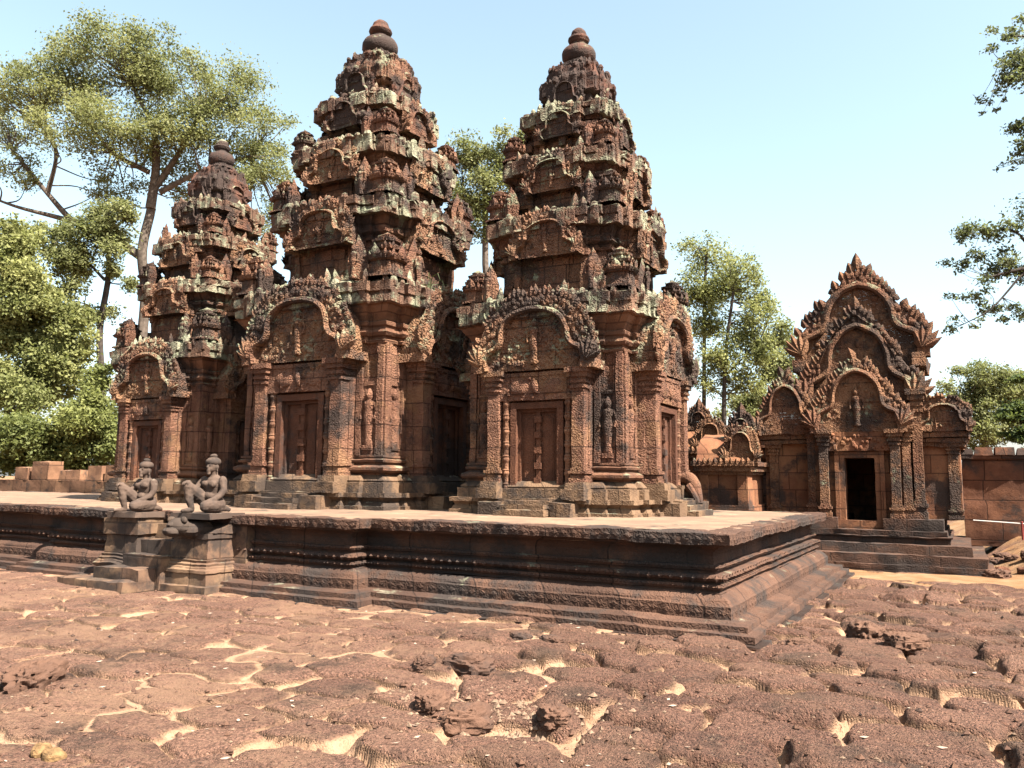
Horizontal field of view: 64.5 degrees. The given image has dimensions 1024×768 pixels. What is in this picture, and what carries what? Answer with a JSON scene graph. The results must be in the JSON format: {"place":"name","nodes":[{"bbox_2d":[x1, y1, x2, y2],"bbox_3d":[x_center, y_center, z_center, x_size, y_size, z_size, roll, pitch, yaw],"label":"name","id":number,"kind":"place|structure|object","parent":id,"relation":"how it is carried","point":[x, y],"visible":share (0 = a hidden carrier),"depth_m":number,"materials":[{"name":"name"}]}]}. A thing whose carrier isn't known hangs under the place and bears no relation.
{"place":"outdoors","nodes":[
{"label":"outdoors","id":0,"kind":"place"},
{"bbox_2d":[0,476,1023,767],"bbox_3d":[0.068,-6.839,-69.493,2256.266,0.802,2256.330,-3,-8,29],"label":"ground","id":1,"kind":"structure","parent":0,"point":[906,736],"depth_m":6.29,"materials":[{"name":"brown stone"}]},
{"bbox_2d":[0,657,69,694],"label":"laterite rock","id":2,"kind":"object","parent":1,"relation":"on","point":[41,674],"visible":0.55,"depth_m":6.21,"materials":[{"name":"brown stone"}]},
{"bbox_2d":[30,743,52,758],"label":"ochre stone","id":3,"kind":"object","parent":1,"relation":"on","point":[37,749],"visible":0.59,"depth_m":4.63,"materials":[{"name":"yellow stone"}]},
{"bbox_2d":[0,211,104,416],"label":"leafy tree","id":4,"kind":"object","parent":1,"relation":"on","point":[54,350],"visible":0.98,"depth_m":36.31,"materials":[{"name":"green plant"}]},
{"bbox_2d":[0,479,104,492],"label":"ruined wall","id":5,"kind":"structure","parent":1,"relation":"on","point":[65,486],"depth_m":26.95,"materials":[{"name":"brown stone"}]},
{"bbox_2d":[15,467,31,479],"bbox_3d":[-16.721,3.109,28.108,0.818,0.492,0.592,-3,-8,29],"label":"loose block","id":6,"kind":"object","parent":5,"relation":"on","point":[23,473],"depth_m":27.82,"materials":[{"name":"brown stone"}]},
{"bbox_2d":[31,461,63,479],"bbox_3d":[-15.781,2.941,27.581,0.927,0.666,0.554,-3,-8,29],"label":"loose block","id":7,"kind":"object","parent":5,"relation":"on","point":[46,470],"depth_m":27.37,"materials":[{"name":"brown stone"}]},
{"bbox_2d":[58,470,89,480],"bbox_3d":[-14.370,3.014,26.800,1.147,0.374,0.563,-3,-8,29],"label":"loose block","id":8,"kind":"object","parent":5,"relation":"on","point":[74,475],"depth_m":26.51,"materials":[{"name":"brown stone"}]},
{"bbox_2d":[87,466,105,481],"bbox_3d":[-13.217,2.893,26.173,0.776,0.519,0.579,-3,-8,29],"label":"loose block","id":9,"kind":"object","parent":5,"relation":"on","point":[96,473],"depth_m":25.92,"materials":[{"name":"brown stone"}]},
{"bbox_2d":[104,465,113,481],"bbox_3d":[-12.349,2.822,25.713,0.961,0.560,0.573,-3,-8,29],"label":"loose block","id":10,"kind":"object","parent":5,"relation":"on","point":[108,469],"depth_m":25.63,"materials":[{"name":"brown stone"}]},
{"bbox_2d":[41,747,66,761],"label":"ochre stone","id":11,"kind":"object","parent":1,"relation":"on","point":[54,754],"visible":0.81,"depth_m":4.58,"materials":[{"name":"yellow stone"}]},
{"bbox_2d":[0,249,118,477],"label":"dark bush tree","id":12,"kind":"object","parent":1,"relation":"on","point":[83,436],"visible":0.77,"depth_m":33.25,"materials":[{"name":"green plant"}]},
{"bbox_2d":[32,194,143,395],"bbox_3d":[-21.127,-1.584,39.361,6.240,15.522,4.193,1,-7,-6],"label":"slender tree","id":13,"kind":"object","parent":1,"relation":"on","point":[72,257],"visible":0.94,"depth_m":39.39,"materials":[{"name":"green plant"}]},
{"bbox_2d":[0,2,310,340],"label":"spreading tree","id":14,"kind":"object","parent":1,"relation":"on","point":[137,77],"visible":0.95,"depth_m":45.23,"materials":[{"name":"green plant"}]},
{"bbox_2d":[57,516,266,594],"bbox_3d":[-5.316,2.496,11.952,3.173,1.166,1.688,-3,-8,29],"label":"entrance stairway","id":15,"kind":"object","parent":1,"relation":"on","point":[184,555],"visible":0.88,"depth_m":11.45,"materials":[{"name":"stone"}]},
{"bbox_2d":[107,458,164,517],"bbox_3d":[-5.645,1.583,12.387,0.686,0.899,0.699,-3,-8,29],"label":"guardian statue","id":16,"kind":"object","parent":15,"relation":"on","point":[143,502],"visible":1,"depth_m":12.27,"materials":[{"name":"stone"}]},
{"bbox_2d":[170,454,244,519],"bbox_3d":[-4.359,1.468,11.684,0.724,0.929,0.735,-2,-7,22],"label":"guardian statue","id":17,"kind":"object","parent":15,"relation":"on","point":[210,501],"visible":1,"depth_m":11.58,"materials":[{"name":"stone"}]},
{"bbox_2d":[410,654,435,672],"bbox_3d":[-0.738,2.357,6.846,0.194,0.149,0.247,-3,-8,29],"label":"laterite rock","id":18,"kind":"object","parent":1,"relation":"on","point":[421,662],"visible":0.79,"depth_m":6.78,"materials":[{"name":"brown stone"}]},
{"bbox_2d":[0,491,854,651],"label":"stone terrace","id":19,"kind":"structure","parent":1,"relation":"on","point":[597,572],"depth_m":10.26,"materials":[{"name":"stone"}]},
{"bbox_2d":[96,139,287,502],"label":"temple tower","id":20,"kind":"structure","parent":19,"relation":"on","point":[177,390],"depth_m":17.46,"materials":[{"name":"stone"}]},
{"bbox_2d":[223,19,474,510],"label":"temple tower","id":21,"kind":"structure","parent":19,"relation":"on","point":[350,350],"depth_m":14.93,"materials":[{"name":"stone"}]},
{"bbox_2d":[421,273,450,289],"bbox_3d":[-1.464,-1.818,15.230,0.562,0.384,0.818,4,-8,-27],"label":"weed","id":22,"kind":"object","parent":21,"relation":"on","point":[428,285],"visible":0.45,"depth_m":15.12,"materials":[{"name":"green plant"}]},
{"bbox_2d":[449,27,712,517],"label":"temple tower","id":23,"kind":"structure","parent":19,"relation":"on","point":[577,367],"depth_m":12.98,"materials":[{"name":"stone"}]},
{"bbox_2d":[675,472,702,502],"bbox_3d":[2.899,1.712,13.682,0.811,0.983,0.465,-3,-8,29],"label":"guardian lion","id":24,"kind":"object","parent":19,"relation":"on","point":[691,482],"visible":0.4,"depth_m":13.53},
{"bbox_2d":[414,688,450,714],"bbox_3d":[-0.552,2.247,5.738,0.217,0.175,0.295,-3,-8,29],"label":"laterite rock","id":25,"kind":"object","parent":1,"relation":"on","point":[428,701],"visible":0.9,"depth_m":5.65,"materials":[{"name":"brown stone"}]},
{"bbox_2d":[436,701,493,736],"bbox_3d":[-0.305,2.228,5.364,0.385,0.236,0.215,3,-7,-16],"label":"laterite rock","id":26,"kind":"object","parent":1,"relation":"on","point":[471,718],"visible":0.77,"depth_m":5.29,"materials":[{"name":"brown stone"}]},
{"bbox_2d":[442,652,495,676],"bbox_3d":[-0.349,2.394,6.857,0.453,0.261,0.360,-3,-8,29],"label":"laterite rock","id":27,"kind":"object","parent":1,"relation":"on","point":[465,663],"visible":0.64,"depth_m":6.75,"materials":[{"name":"brown stone"}]},
{"bbox_2d":[435,118,525,273],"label":"broad tree","id":28,"kind":"object","parent":1,"relation":"on","point":[471,159],"visible":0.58,"depth_m":47.20,"materials":[{"name":"green plant"}]},
{"bbox_2d":[0,584,984,767],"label":"fallen leaves","id":29,"kind":"object","parent":1,"relation":"on","point":[669,763],"visible":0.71,"depth_m":5.57,"materials":[{"name":"brown plant"}]},
{"bbox_2d":[355,676,665,755],"bbox_3d":[-0.089,2.248,5.519,1.462,0.204,2.520,7,-9,-43],"label":"rubble","id":30,"kind":"object","parent":1,"relation":"on","point":[517,734],"visible":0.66,"depth_m":5.53,"materials":[{"name":"brown stone"}]},
{"bbox_2d":[0,582,1023,767],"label":"pebbles","id":31,"kind":"object","parent":1,"relation":"on","point":[524,742],"visible":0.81,"depth_m":5.72,"materials":[{"name":"stone"}]},
{"bbox_2d":[0,582,1023,767],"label":"laterite crumbs","id":32,"kind":"object","parent":1,"relation":"on","point":[520,762],"visible":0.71,"depth_m":6.04,"materials":[{"name":"brown stone"}]},
{"bbox_2d":[509,630,532,640],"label":"laterite rock","id":33,"kind":"object","parent":1,"relation":"on","point":[516,635],"visible":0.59,"depth_m":8.21,"materials":[{"name":"brown stone"}]},
{"bbox_2d":[539,634,565,642],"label":"laterite rock","id":34,"kind":"object","parent":1,"relation":"on","point":[551,638],"visible":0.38,"depth_m":7.94,"materials":[{"name":"brown stone"}]},
{"bbox_2d":[535,700,572,731],"bbox_3d":[0.276,2.198,5.378,0.236,0.167,0.337,1,-7,-7],"label":"laterite rock","id":35,"kind":"object","parent":1,"relation":"on","point":[552,714],"visible":0.89,"depth_m":5.27,"materials":[{"name":"brown stone"}]},
{"bbox_2d":[687,398,726,480],"bbox_3d":[4.309,2.029,19.152,2.143,3.349,1.943,-3,-8,29],"label":"shrine","id":36,"kind":"object","parent":1,"relation":"on","point":[702,422],"visible":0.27,"depth_m":18.37,"materials":[{"name":"stone"}]},
{"bbox_2d":[665,230,767,406],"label":"tall pale tree","id":37,"kind":"object","parent":1,"relation":"on","point":[708,296],"visible":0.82,"depth_m":41.61,"materials":[{"name":"green plant"}]},
{"bbox_2d":[690,403,769,510],"bbox_3d":[4.766,1.950,17.180,1.483,3.055,1.937,-3,-8,29],"label":"shrine","id":38,"kind":"object","parent":1,"relation":"on","point":[730,466],"visible":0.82,"depth_m":16.53,"materials":[{"name":"stone"}]},
{"bbox_2d":[691,250,789,424],"bbox_3d":[11.215,-0.042,39.614,5.100,13.184,3.647,1,-7,-3],"label":"tall pale tree","id":39,"kind":"object","parent":1,"relation":"on","point":[718,360],"visible":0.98,"depth_m":39.73,"materials":[{"name":"green plant"}]},
{"bbox_2d":[707,313,798,419],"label":"yellowing tree","id":40,"kind":"object","parent":1,"relation":"on","point":[750,405],"visible":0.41,"depth_m":45.51,"materials":[{"name":"green plant"}]},
{"bbox_2d":[761,445,766,503],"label":"enclosure wall","id":41,"kind":"structure","parent":1,"relation":"on","point":[764,485],"depth_m":20.24,"materials":[{"name":"brown stone"}]},
{"bbox_2d":[785,637,814,644],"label":"laterite rock","id":42,"kind":"object","parent":1,"relation":"on","point":[794,641],"visible":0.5,"depth_m":7.82,"materials":[{"name":"brown stone"}]},
{"bbox_2d":[846,620,885,640],"bbox_3d":[3.670,2.600,8.387,0.375,0.309,0.524,0,-7,7],"label":"laterite rock","id":43,"kind":"object","parent":1,"relation":"on","point":[865,629],"visible":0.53,"depth_m":8.26,"materials":[{"name":"brown stone"}]},
{"bbox_2d":[752,253,995,576],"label":"gate pavilion","id":44,"kind":"structure","parent":1,"relation":"on","point":[863,435],"depth_m":16.42,"materials":[{"name":"stone"}]},
{"bbox_2d":[882,631,930,655],"bbox_3d":[3.850,2.524,7.898,0.453,0.235,0.336,3,-7,-17],"label":"laterite rock","id":45,"kind":"object","parent":1,"relation":"on","point":[908,643],"visible":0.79,"depth_m":7.79,"materials":[{"name":"brown stone"}]},
{"bbox_2d":[931,355,1023,451],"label":"round tree","id":46,"kind":"object","parent":1,"relation":"on","point":[986,387],"visible":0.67,"depth_m":43.08,"materials":[{"name":"green plant"}]},
{"bbox_2d":[935,12,1023,335],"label":"overhanging tree","id":47,"kind":"object","parent":1,"relation":"on","point":[1015,60],"visible":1,"depth_m":24.01,"materials":[{"name":"green plant"}]},
{"bbox_2d":[961,447,1023,546],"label":"enclosure wall","id":48,"kind":"structure","parent":1,"relation":"on","point":[993,485],"depth_m":17.26,"materials":[{"name":"brown stone"}]},
{"bbox_2d":[989,557,1003,564],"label":"rubble stone","id":49,"kind":"object","parent":1,"relation":"on","point":[995,560],"visible":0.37,"depth_m":15.57,"materials":[{"name":"brown stone"}]},
{"bbox_2d":[982,568,1011,578],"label":"rubble stone","id":50,"kind":"object","parent":1,"relation":"on","point":[1000,573],"visible":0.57,"depth_m":14.16,"materials":[{"name":"brown stone"}]},
{"bbox_2d":[973,520,1023,539],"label":"barrier post","id":51,"kind":"object","parent":1,"relation":"on","point":[1022,528],"visible":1,"depth_m":16.34,"materials":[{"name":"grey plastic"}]},
{"bbox_2d":[992,552,1009,557],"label":"rubble stone","id":52,"kind":"object","parent":1,"relation":"on","point":[999,554],"visible":0.48,"depth_m":15.99,"materials":[{"name":"brown stone"}]},
{"bbox_2d":[995,566,1010,570],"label":"rubble stone","id":53,"kind":"object","parent":1,"relation":"on","point":[1002,567],"visible":0.38,"depth_m":14.76,"materials":[{"name":"brown stone"}]},
{"bbox_2d":[990,372,1023,447],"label":"dark tree","id":54,"kind":"object","parent":1,"relation":"on","point":[1012,412],"visible":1,"depth_m":35.96,"materials":[{"name":"green plant"}]},
{"bbox_2d":[1004,554,1018,561],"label":"rubble stone","id":55,"kind":"object","parent":1,"relation":"on","point":[1009,557],"visible":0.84,"depth_m":15.34,"materials":[{"name":"brown stone"}]},
{"bbox_2d":[1017,567,1023,573],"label":"rubble stone","id":56,"kind":"object","parent":1,"relation":"on","point":[1020,570],"visible":0.97,"depth_m":14.35,"materials":[{"name":"brown stone"}]},
{"bbox_2d":[1020,550,1023,559],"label":"rubble stone","id":57,"kind":"object","parent":1,"relation":"on","point":[1022,554],"visible":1,"depth_m":14.94,"materials":[{"name":"brown stone"}]},
{"bbox_2d":[0,0,1023,475],"label":"sky","id":58,"kind":"structure","parent":0,"point":[810,135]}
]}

